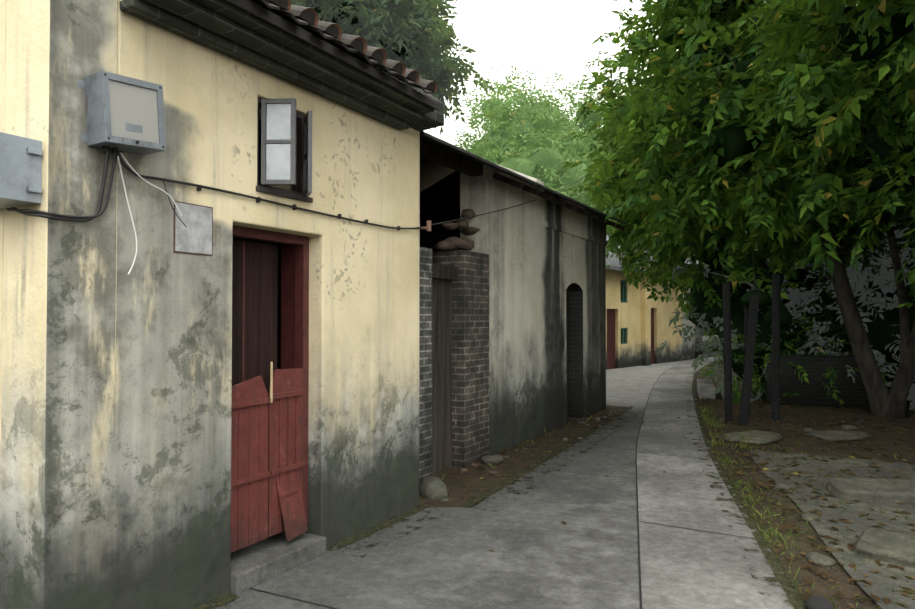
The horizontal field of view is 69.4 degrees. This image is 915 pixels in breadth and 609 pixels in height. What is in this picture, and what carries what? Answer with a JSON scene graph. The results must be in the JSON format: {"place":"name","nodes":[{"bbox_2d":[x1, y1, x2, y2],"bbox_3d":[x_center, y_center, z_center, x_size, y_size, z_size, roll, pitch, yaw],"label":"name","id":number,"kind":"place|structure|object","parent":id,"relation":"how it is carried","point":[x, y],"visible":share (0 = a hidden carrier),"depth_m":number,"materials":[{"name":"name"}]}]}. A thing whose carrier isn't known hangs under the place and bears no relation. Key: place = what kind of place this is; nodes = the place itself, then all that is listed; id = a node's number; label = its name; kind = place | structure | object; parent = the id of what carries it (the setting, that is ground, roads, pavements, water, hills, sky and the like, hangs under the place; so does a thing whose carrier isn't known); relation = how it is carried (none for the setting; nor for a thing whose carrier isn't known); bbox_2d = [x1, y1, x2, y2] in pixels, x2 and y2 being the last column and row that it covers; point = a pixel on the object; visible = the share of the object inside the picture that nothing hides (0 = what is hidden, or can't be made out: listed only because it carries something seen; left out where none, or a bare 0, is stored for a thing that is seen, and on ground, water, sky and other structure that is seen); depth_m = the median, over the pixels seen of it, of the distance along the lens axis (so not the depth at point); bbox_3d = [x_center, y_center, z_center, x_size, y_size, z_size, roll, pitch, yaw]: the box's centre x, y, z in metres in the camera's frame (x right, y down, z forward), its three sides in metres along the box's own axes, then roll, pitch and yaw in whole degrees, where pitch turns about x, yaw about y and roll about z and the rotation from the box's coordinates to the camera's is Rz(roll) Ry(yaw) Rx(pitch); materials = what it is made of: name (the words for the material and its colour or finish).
{"place":"outdoors","nodes":[
{"label":"outdoors","id":0,"kind":"place"},
{"bbox_2d":[116,154,422,228],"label":"cable along wall","id":1,"kind":"structure","parent":0,"point":[126,167],"depth_m":4.16,"materials":[{"name":"black rubber"}]},
{"bbox_2d":[163,180,186,226],"bbox_3d":[-1.582,-0.563,3.708,0.014,0.243,0.155,-1,-1,31],"label":"cable","id":2,"kind":"object","parent":1,"relation":"hanging from","point":[172,206],"visible":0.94,"depth_m":3.68,"materials":[{"name":"black plastic"}]},
{"bbox_2d":[311,0,417,65],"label":"tree","id":3,"kind":"object","parent":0,"point":[355,21],"visible":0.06,"depth_m":16.26,"materials":[{"name":"green plant"}]},
{"bbox_2d":[473,97,599,162],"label":"tree","id":4,"kind":"object","parent":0,"point":[494,102],"depth_m":42.53,"materials":[{"name":"green plant"}]},
{"bbox_2d":[424,0,676,149],"label":"sky","id":5,"kind":"structure","parent":0,"point":[557,36],"materials":[{"name":"white"}]},
{"bbox_2d":[419,358,914,608],"bbox_3d":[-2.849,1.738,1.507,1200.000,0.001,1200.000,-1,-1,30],"label":"ground","id":6,"kind":"structure","parent":0,"point":[462,492],"depth_m":8.11,"materials":[{"name":"brown soil"}]},
{"bbox_2d":[0,0,443,608],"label":"house","id":7,"kind":"structure","parent":6,"relation":"on","point":[114,436],"depth_m":3.74,"materials":[{"name":"paint"}]},
{"bbox_2d":[0,132,41,209],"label":"electrical box","id":8,"kind":"object","parent":7,"relation":"attached to","point":[20,171],"visible":0.98,"depth_m":3.09,"materials":[{"name":"paint"}]},
{"bbox_2d":[12,150,109,221],"bbox_3d":[-1.927,-0.593,3.199,0.173,0.383,0.419,-2,-3,68],"label":"cable","id":9,"kind":"object","parent":7,"relation":"attached to","point":[102,188],"visible":0.96,"depth_m":3.29,"materials":[{"name":"black rubber"}]},
{"bbox_2d":[6,153,116,218],"bbox_3d":[-1.935,-0.601,3.209,0.479,0.366,0.203,0,-1,-20],"label":"cable","id":10,"kind":"object","parent":7,"relation":"attached to","point":[83,217],"visible":0.94,"depth_m":3.28,"materials":[{"name":"black rubber"}]},
{"bbox_2d":[78,71,165,154],"bbox_3d":[-1.703,-0.961,3.398,0.195,0.388,0.404,-1,-1,30],"label":"utility box","id":11,"kind":"object","parent":7,"relation":"attached to","point":[125,113],"visible":0.98,"depth_m":3.31,"materials":[{"name":"metal"}]},
{"bbox_2d":[118,156,137,274],"bbox_3d":[-1.722,-0.468,3.436,0.020,0.623,0.130,0,-1,24],"label":"cable","id":12,"kind":"object","parent":11,"relation":"hanging from","point":[130,215],"visible":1,"depth_m":3.45,"materials":[{"name":"white plastic"}]},
{"bbox_2d":[120,153,181,215],"bbox_3d":[-1.648,-0.641,3.575,0.009,0.274,0.397,0,-1,25],"label":"cable","id":13,"kind":"object","parent":11,"relation":"hanging from","point":[150,183],"visible":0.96,"depth_m":3.56,"materials":[{"name":"white plastic"}]},
{"bbox_2d":[173,201,212,255],"bbox_3d":[-1.537,-0.439,3.853,0.006,0.295,0.270,-1,-1,30],"label":"wall panel","id":14,"kind":"object","parent":7,"relation":"attached to","point":[194,236],"visible":0.93,"depth_m":3.85,"materials":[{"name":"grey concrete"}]},
{"bbox_2d":[231,225,308,551],"bbox_3d":[-1.385,0.567,4.566,0.348,2.152,0.828,-1,-1,30],"label":"house door","id":15,"kind":"structure","parent":7,"relation":"in","point":[269,454],"depth_m":4.60,"materials":[{"name":"red wood"}]},
{"bbox_2d":[256,97,312,202],"bbox_3d":[-1.143,-1.046,4.479,0.324,0.631,0.510,-1,-1,30],"label":"house window","id":16,"kind":"structure","parent":7,"relation":"in","point":[286,143],"depth_m":4.32,"materials":[{"name":"grey wood"}]},
{"bbox_2d":[197,185,430,230],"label":"cable clips","id":17,"kind":"object","parent":7,"relation":"attached to","point":[428,227],"visible":0.81,"depth_m":4.98,"materials":[{"name":"black plastic"}]},
{"bbox_2d":[254,0,437,93],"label":"roof tiles","id":18,"kind":"object","parent":7,"relation":"on","point":[307,18],"visible":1,"depth_m":4.42,"materials":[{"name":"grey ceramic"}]},
{"bbox_2d":[291,0,495,137],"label":"tree leaves","id":19,"kind":"object","parent":6,"relation":"on","point":[434,62],"depth_m":16.62,"materials":[{"name":"green plant"}]},
{"bbox_2d":[209,359,694,608],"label":"road","id":20,"kind":"structure","parent":6,"relation":"on","point":[541,556],"depth_m":4.81,"materials":[{"name":"concrete"}]},
{"bbox_2d":[419,209,619,501],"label":"rubble stones","id":21,"kind":"object","parent":6,"relation":"on","point":[431,487],"visible":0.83,"depth_m":7.61,"materials":[{"name":"stone"}]},
{"bbox_2d":[419,131,631,484],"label":"house","id":22,"kind":"structure","parent":6,"relation":"on","point":[512,327],"depth_m":8.65,"materials":[{"name":"paint"}]},
{"bbox_2d":[431,163,603,224],"bbox_3d":[1.694,-2.108,10.926,0.012,2.992,10.767,0,-1,21],"label":"overhead wire","id":23,"kind":"object","parent":22,"relation":"attached to","point":[498,210],"visible":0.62,"depth_m":7.53,"materials":[{"name":"black"}]},
{"bbox_2d":[447,60,610,188],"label":"hazy tree leaves","id":24,"kind":"object","parent":6,"relation":"on","point":[474,141],"depth_m":43.18,"materials":[{"name":"green plant"}]},
{"bbox_2d":[462,65,612,230],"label":"hazy tree leaves","id":25,"kind":"object","parent":6,"relation":"on","point":[502,117],"visible":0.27,"depth_m":36.67,"materials":[{"name":"green plant"}]},
{"bbox_2d":[486,104,593,206],"bbox_3d":[4.607,-5.995,39.178,7.918,11.476,9.134,-1,-1,30],"label":"tree","id":26,"kind":"object","parent":6,"relation":"on","point":[545,160],"visible":0.15,"depth_m":36.55,"materials":[{"name":"green plant"}]},
{"bbox_2d":[538,56,625,233],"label":"hazy tree leaves","id":27,"kind":"object","parent":6,"relation":"on","point":[582,84],"visible":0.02,"depth_m":42.99,"materials":[{"name":"green plant"}]},
{"bbox_2d":[552,104,620,212],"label":"tree","id":28,"kind":"object","parent":6,"relation":"on","point":[594,117],"visible":0.02,"depth_m":43.22,"materials":[{"name":"green plant"}]},
{"bbox_2d":[606,267,721,369],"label":"house","id":29,"kind":"structure","parent":6,"relation":"on","point":[639,331],"depth_m":22.68,"materials":[{"name":"yellow paint"}]},
{"bbox_2d":[606,235,704,273],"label":"house roof ribs","id":30,"kind":"object","parent":29,"relation":"attached to","point":[613,262],"visible":0.06,"depth_m":21.86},
{"bbox_2d":[419,375,914,608],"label":"fallen leaves","id":31,"kind":"object","parent":6,"relation":"on","point":[814,568],"visible":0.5,"depth_m":7.14,"materials":[{"name":"brown plant"}]},
{"bbox_2d":[421,404,912,608],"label":"fallen leaves","id":32,"kind":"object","parent":6,"relation":"on","point":[741,482],"depth_m":6.13,"materials":[{"name":"brown plant"}]},
{"bbox_2d":[637,357,803,608],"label":"path strip","id":33,"kind":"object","parent":6,"relation":"on","point":[683,567],"visible":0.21,"depth_m":5.38,"materials":[{"name":"concrete"}]},
{"bbox_2d":[194,362,807,608],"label":"dirt path edge","id":34,"kind":"object","parent":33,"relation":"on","point":[797,602],"depth_m":5.83,"materials":[{"name":"brown soil"}]},
{"bbox_2d":[249,360,754,608],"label":"path joints","id":35,"kind":"object","parent":33,"relation":"on","point":[640,589],"visible":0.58,"depth_m":5.21,"materials":[{"name":"black concrete"}]},
{"bbox_2d":[579,0,914,417],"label":"tree","id":36,"kind":"object","parent":6,"relation":"on","point":[847,99],"depth_m":9.71,"materials":[{"name":"green plant"}]},
{"bbox_2d":[562,0,908,389],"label":"leaves","id":37,"kind":"object","parent":36,"relation":"attached to","point":[635,241],"depth_m":13.56,"materials":[{"name":"green plant"}]},
{"bbox_2d":[653,2,849,327],"bbox_3d":[6.348,-3.110,14.221,4.782,7.144,6.719,-1,-1,30],"label":"lane tree","id":38,"kind":"object","parent":6,"relation":"on","point":[765,298],"visible":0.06,"depth_m":11.89,"materials":[{"name":"green plant"}]},
{"bbox_2d":[697,274,869,425],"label":"objects","id":39,"kind":"object","parent":6,"relation":"on","point":[814,393],"visible":0.83,"depth_m":12.40,"materials":[{"name":"stone"}]},
{"bbox_2d":[654,228,914,409],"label":"hedge leaves","id":40,"kind":"object","parent":6,"relation":"on","point":[860,284],"visible":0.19,"depth_m":13.13,"materials":[{"name":"green plant"}]},
{"bbox_2d":[698,289,887,406],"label":"shrub leaves","id":41,"kind":"object","parent":6,"relation":"on","point":[805,325],"visible":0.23,"depth_m":13.14,"materials":[{"name":"green plant"}]},
{"bbox_2d":[688,232,914,394],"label":"hedge","id":42,"kind":"object","parent":6,"relation":"on","point":[881,332],"visible":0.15,"depth_m":13.57,"materials":[{"name":"green plant"}]},
{"bbox_2d":[717,418,914,608],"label":"flat stones","id":43,"kind":"object","parent":6,"relation":"on","point":[814,601],"visible":0.75,"depth_m":8.96,"materials":[{"name":"grey stone"}]},
{"bbox_2d":[750,450,914,608],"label":"old concrete slab","id":44,"kind":"structure","parent":6,"relation":"on","point":[861,524],"depth_m":5.69,"materials":[{"name":"grey concrete"}]},
{"bbox_2d":[827,477,914,503],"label":"stone block","id":45,"kind":"structure","parent":44,"relation":"on","point":[884,490],"depth_m":6.11,"materials":[{"name":"grey stone"}]},
{"bbox_2d":[855,528,914,567],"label":"stone block","id":46,"kind":"structure","parent":44,"relation":"on","point":[887,546],"depth_m":4.66,"materials":[{"name":"grey stone"}]},
{"bbox_2d":[856,203,911,284],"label":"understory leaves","id":47,"kind":"object","parent":6,"relation":"on","point":[883,271],"depth_m":12.60,"materials":[{"name":"green plant"}]},
{"bbox_2d":[687,0,914,192],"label":"shade tree","id":48,"kind":"object","parent":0,"point":[735,144],"visible":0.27,"depth_m":9.18,"materials":[{"name":"green plant"}]},
{"bbox_2d":[780,348,822,354],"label":"shrubs","id":49,"kind":"object","parent":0,"point":[786,353],"visible":0.04,"depth_m":13.07,"materials":[{"name":"green plant"}]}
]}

